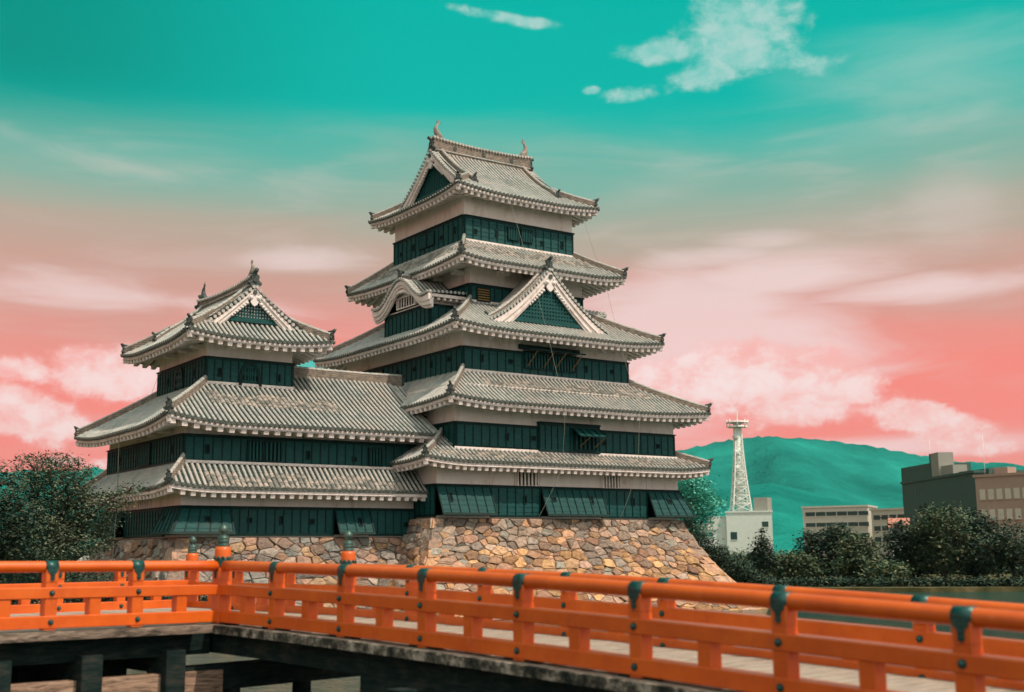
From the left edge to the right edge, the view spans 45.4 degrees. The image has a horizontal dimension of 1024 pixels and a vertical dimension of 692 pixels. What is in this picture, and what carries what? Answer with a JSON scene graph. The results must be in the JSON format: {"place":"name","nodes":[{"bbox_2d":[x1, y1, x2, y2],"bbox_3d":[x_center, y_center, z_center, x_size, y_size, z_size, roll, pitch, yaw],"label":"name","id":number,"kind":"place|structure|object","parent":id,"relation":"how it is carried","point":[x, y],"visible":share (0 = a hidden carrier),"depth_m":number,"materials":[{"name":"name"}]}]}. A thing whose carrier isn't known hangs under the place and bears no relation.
{"place":"outdoors","nodes":[
{"label":"outdoors","id":0,"kind":"place"},
{"bbox_2d":[0,457,56,582],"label":"shade tree","id":1,"kind":"object","parent":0,"point":[14,546],"visible":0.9,"depth_m":34.71,"materials":[{"name":"green plant"}]},
{"bbox_2d":[0,467,104,546],"bbox_3d":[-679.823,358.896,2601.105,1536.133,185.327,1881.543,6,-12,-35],"label":"hills","id":2,"kind":"structure","parent":0,"point":[98,471],"depth_m":2264.96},
{"bbox_2d":[0,572,1023,591],"bbox_3d":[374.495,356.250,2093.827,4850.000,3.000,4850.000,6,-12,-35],"label":"ground","id":3,"kind":"structure","parent":0,"point":[935,589],"depth_m":101.10,"materials":[{"name":"green plant"}]},
{"bbox_2d":[0,544,1023,583],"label":"wood","id":4,"kind":"object","parent":3,"relation":"on","point":[11,574],"visible":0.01,"depth_m":151.78,"materials":[{"name":"green plant"}]},
{"bbox_2d":[678,475,731,542],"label":"feathery tree","id":5,"kind":"object","parent":3,"relation":"on","point":[686,491],"visible":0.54,"depth_m":117.18,"materials":[{"name":"green plant"}]},
{"bbox_2d":[720,548,769,577],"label":"park tree","id":6,"kind":"object","parent":3,"relation":"on","point":[741,556],"visible":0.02,"depth_m":123.66,"materials":[{"name":"green plant"}]},
{"bbox_2d":[742,528,783,574],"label":"cypress","id":7,"kind":"object","parent":3,"relation":"on","point":[761,559],"visible":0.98,"depth_m":113.53,"materials":[{"name":"green plant"}]},
{"bbox_2d":[758,547,829,580],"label":"park tree","id":8,"kind":"object","parent":3,"relation":"on","point":[797,564],"visible":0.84,"depth_m":119.33,"materials":[{"name":"green plant"}]},
{"bbox_2d":[792,521,860,580],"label":"park tree","id":9,"kind":"object","parent":3,"relation":"on","point":[829,539],"visible":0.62,"depth_m":123.74,"materials":[{"name":"green plant"}]},
{"bbox_2d":[824,529,886,580],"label":"park tree","id":10,"kind":"object","parent":3,"relation":"on","point":[859,556],"visible":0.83,"depth_m":116.85,"materials":[{"name":"green plant"}]},
{"bbox_2d":[853,558,915,582],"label":"park tree","id":11,"kind":"object","parent":3,"relation":"on","point":[883,568],"visible":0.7,"depth_m":111.86,"materials":[{"name":"green plant"}]},
{"bbox_2d":[746,573,1023,586],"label":"waterside growth","id":12,"kind":"object","parent":3,"relation":"on","point":[892,582],"visible":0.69,"depth_m":104.51,"materials":[{"name":"green plant"}]},
{"bbox_2d":[874,517,946,579],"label":"park tree","id":13,"kind":"object","parent":3,"relation":"on","point":[899,530],"visible":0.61,"depth_m":118.84,"materials":[{"name":"green plant"}]},
{"bbox_2d":[901,500,983,580],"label":"park tree","id":14,"kind":"object","parent":3,"relation":"on","point":[931,526],"visible":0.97,"depth_m":116.63,"materials":[{"name":"green plant"}]},
{"bbox_2d":[939,506,1007,581],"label":"park tree","id":15,"kind":"object","parent":3,"relation":"on","point":[973,571],"visible":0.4,"depth_m":118.74,"materials":[{"name":"green plant"}]},
{"bbox_2d":[960,516,1023,580],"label":"park tree","id":16,"kind":"object","parent":3,"relation":"on","point":[1001,549],"visible":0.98,"depth_m":112.51,"materials":[{"name":"green plant"}]},
{"bbox_2d":[0,0,1023,472],"label":"sky","id":17,"kind":"structure","parent":0,"point":[817,206],"materials":[{"name":"teal"}]},
{"bbox_2d":[127,591,1023,691],"bbox_3d":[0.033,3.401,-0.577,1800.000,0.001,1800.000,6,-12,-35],"label":"water","id":18,"kind":"structure","parent":0,"point":[348,684],"depth_m":54.02,"materials":[{"name":"liquid"}]},
{"bbox_2d":[70,537,402,608],"bbox_3d":[-13.734,13.575,68.820,20.289,5.346,17.580,6,-12,-35],"label":"stone base","id":19,"kind":"object","parent":18,"relation":"in","point":[367,550],"visible":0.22,"depth_m":62.80,"materials":[{"name":"brown stone"}]},
{"bbox_2d":[74,259,437,601],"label":"keep","id":20,"kind":"structure","parent":19,"relation":"on","point":[239,422],"depth_m":65.01,"materials":[{"name":"tile"}]},
{"bbox_2d":[0,523,1023,691],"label":"footbridge","id":21,"kind":"object","parent":18,"relation":"in","point":[92,642],"visible":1,"depth_m":16.66,"materials":[{"name":"paint"}]},
{"bbox_2d":[388,518,767,620],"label":"stone base","id":22,"kind":"object","parent":18,"relation":"in","point":[660,548],"visible":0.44,"depth_m":69.18,"materials":[{"name":"brown stone"}]},
{"bbox_2d":[313,120,713,519],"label":"castle keep","id":23,"kind":"structure","parent":22,"relation":"on","point":[500,346],"depth_m":73.86,"materials":[{"name":"tile"}]},
{"bbox_2d":[514,471,538,485],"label":"slatted window","id":24,"kind":"structure","parent":23,"relation":"in","point":[524,478],"depth_m":69.57,"materials":[{"name":"beige wood"}]},
{"bbox_2d":[601,474,620,488],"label":"slatted window","id":25,"kind":"structure","parent":23,"relation":"in","point":[607,481],"depth_m":73.09,"materials":[{"name":"beige wood"}]},
{"bbox_2d":[699,523,717,554],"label":"house","id":26,"kind":"structure","parent":0,"point":[713,532],"depth_m":322.10,"materials":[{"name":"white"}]},
{"bbox_2d":[708,497,773,556],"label":"white building","id":27,"kind":"structure","parent":0,"point":[738,530],"depth_m":388.98,"materials":[{"name":"white paint"}]},
{"bbox_2d":[731,532,736,539],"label":"window","id":28,"kind":"structure","parent":27,"relation":"in","point":[733,534],"depth_m":389.00,"materials":[{"name":"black glass"}]},
{"bbox_2d":[726,412,752,510],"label":"telecom mast","id":29,"kind":"object","parent":27,"relation":"on","point":[738,471],"visible":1,"depth_m":395.23,"materials":[{"name":"metal"}]},
{"bbox_2d":[762,521,768,527],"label":"window","id":30,"kind":"structure","parent":27,"relation":"in","point":[764,524],"depth_m":387.77,"materials":[{"name":"black glass"}]},
{"bbox_2d":[679,483,858,553],"bbox_3d":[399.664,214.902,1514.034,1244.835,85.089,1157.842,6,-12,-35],"label":"hills","id":31,"kind":"structure","parent":0,"point":[788,503],"depth_m":1308.17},
{"bbox_2d":[801,505,877,558],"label":"office building","id":32,"kind":"structure","parent":0,"point":[818,517],"depth_m":354.12,"materials":[{"name":"beige concrete"}]},
{"bbox_2d":[805,512,814,516],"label":"window","id":33,"kind":"structure","parent":32,"relation":"in","point":[807,514],"depth_m":357.84,"materials":[{"name":"black glass"}]},
{"bbox_2d":[806,523,815,527],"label":"window","id":34,"kind":"structure","parent":32,"relation":"in","point":[808,525],"depth_m":357.23,"materials":[{"name":"black glass"}]},
{"bbox_2d":[816,512,825,516],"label":"window","id":35,"kind":"structure","parent":32,"relation":"in","point":[818,514],"depth_m":356.36,"materials":[{"name":"black glass"}]},
{"bbox_2d":[816,523,825,527],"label":"window","id":36,"kind":"structure","parent":32,"relation":"in","point":[818,525],"depth_m":355.97,"materials":[{"name":"black glass"}]},
{"bbox_2d":[826,512,835,516],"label":"window","id":37,"kind":"structure","parent":32,"relation":"in","point":[828,514],"depth_m":355.06,"materials":[{"name":"black glass"}]},
{"bbox_2d":[837,511,846,515],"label":"window","id":38,"kind":"structure","parent":32,"relation":"in","point":[843,513],"depth_m":353.67,"materials":[{"name":"black glass"}]},
{"bbox_2d":[847,511,857,515],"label":"window","id":39,"kind":"structure","parent":32,"relation":"in","point":[850,513],"depth_m":352.29,"materials":[{"name":"black glass"}]},
{"bbox_2d":[848,522,858,526],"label":"window","id":40,"kind":"structure","parent":32,"relation":"in","point":[849,523],"depth_m":351.78,"materials":[{"name":"black glass"}]},
{"bbox_2d":[858,511,868,515],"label":"window","id":41,"kind":"structure","parent":32,"relation":"in","point":[860,513],"depth_m":351.00,"materials":[{"name":"black glass"}]},
{"bbox_2d":[859,522,868,526],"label":"window","id":42,"kind":"structure","parent":32,"relation":"in","point":[861,524],"depth_m":350.41,"materials":[{"name":"black glass"}]},
{"bbox_2d":[677,436,1023,508],"bbox_3d":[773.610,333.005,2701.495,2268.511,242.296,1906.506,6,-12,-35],"label":"hills","id":43,"kind":"structure","parent":0,"point":[857,474],"depth_m":2313.11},
{"bbox_2d":[869,508,903,559],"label":"office building","id":44,"kind":"structure","parent":0,"point":[885,514],"depth_m":339.09,"materials":[{"name":"beige concrete"}]},
{"bbox_2d":[873,515,880,520],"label":"window","id":45,"kind":"structure","parent":44,"relation":"in","point":[876,517],"depth_m":340.87,"materials":[{"name":"black glass"}]},
{"bbox_2d":[874,526,880,531],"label":"window","id":46,"kind":"structure","parent":44,"relation":"in","point":[876,528],"depth_m":340.37,"materials":[{"name":"black glass"}]},
{"bbox_2d":[881,515,887,519],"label":"window","id":47,"kind":"structure","parent":44,"relation":"in","point":[884,517],"depth_m":338.63,"materials":[{"name":"black glass"}]},
{"bbox_2d":[888,518,909,555],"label":"house","id":48,"kind":"structure","parent":0,"point":[893,520],"depth_m":229.33,"materials":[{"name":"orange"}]},
{"bbox_2d":[900,441,1023,558],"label":"dark building","id":49,"kind":"structure","parent":0,"point":[939,478],"depth_m":263.13,"materials":[{"name":"grey concrete"}]},
{"bbox_2d":[972,435,1023,544],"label":"office building","id":50,"kind":"structure","parent":0,"point":[1000,490],"depth_m":235.84,"materials":[{"name":"brown brick"}]},
{"bbox_2d":[979,489,985,500],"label":"window","id":51,"kind":"structure","parent":50,"relation":"in","point":[982,492],"depth_m":238.72,"materials":[{"name":"grey glass"}]},
{"bbox_2d":[988,489,994,500],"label":"window","id":52,"kind":"structure","parent":50,"relation":"in","point":[990,491],"depth_m":237.44,"materials":[{"name":"grey glass"}]},
{"bbox_2d":[989,509,995,520],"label":"window","id":53,"kind":"structure","parent":50,"relation":"in","point":[992,511],"depth_m":236.75,"materials":[{"name":"grey glass"}]},
{"bbox_2d":[996,489,1002,499],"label":"window","id":54,"kind":"structure","parent":50,"relation":"in","point":[999,491],"depth_m":236.11,"materials":[{"name":"grey glass"}]},
{"bbox_2d":[998,509,1004,520],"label":"window","id":55,"kind":"structure","parent":50,"relation":"in","point":[1000,511],"depth_m":235.48,"materials":[{"name":"grey glass"}]},
{"bbox_2d":[1005,488,1011,499],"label":"window","id":56,"kind":"structure","parent":50,"relation":"in","point":[1007,490],"depth_m":234.79,"materials":[{"name":"grey glass"}]},
{"bbox_2d":[1006,509,1012,519],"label":"window","id":57,"kind":"structure","parent":50,"relation":"in","point":[1009,511],"depth_m":234.16,"materials":[{"name":"grey glass"}]},
{"bbox_2d":[1013,488,1020,498],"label":"window","id":58,"kind":"structure","parent":50,"relation":"in","point":[1016,490],"depth_m":233.48,"materials":[{"name":"grey glass"}]},
{"bbox_2d":[1015,508,1021,519],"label":"window","id":59,"kind":"structure","parent":50,"relation":"in","point":[1017,510],"depth_m":232.85,"materials":[{"name":"grey glass"}]},
{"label":"island ground","id":60,"kind":"structure","parent":0,"visible":0},
{"bbox_2d":[0,560,127,604],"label":"bank bush","id":61,"kind":"object","parent":60,"relation":"on","point":[90,577],"visible":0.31,"depth_m":46.04,"materials":[{"name":"green plant"}]},
{"bbox_2d":[77,556,88,574],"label":"garden wall","id":62,"kind":"structure","parent":60,"relation":"on","point":[81,559],"depth_m":77.35,"materials":[{"name":"paint"}]},
{"bbox_2d":[11,580,207,604],"bbox_3d":[-17.286,10.539,50.957,11.829,1.522,2.767,3,-10,-18],"label":"bank growth","id":63,"kind":"object","parent":60,"relation":"on","point":[80,600],"visible":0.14,"depth_m":50.98,"materials":[{"name":"green plant"}]},
{"bbox_2d":[682,499,787,584],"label":"evergreen shrub","id":64,"kind":"object","parent":60,"relation":"on","point":[726,562],"visible":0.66,"depth_m":81.07,"materials":[{"name":"green plant"}]},
{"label":"rubble","id":65,"kind":"object","parent":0,"visible":0},
{"bbox_2d":[0,448,160,603],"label":"cherry tree","id":66,"kind":"object","parent":65,"relation":"on","point":[65,535],"visible":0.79,"depth_m":42.47,"materials":[{"name":"green plant"}]}
]}

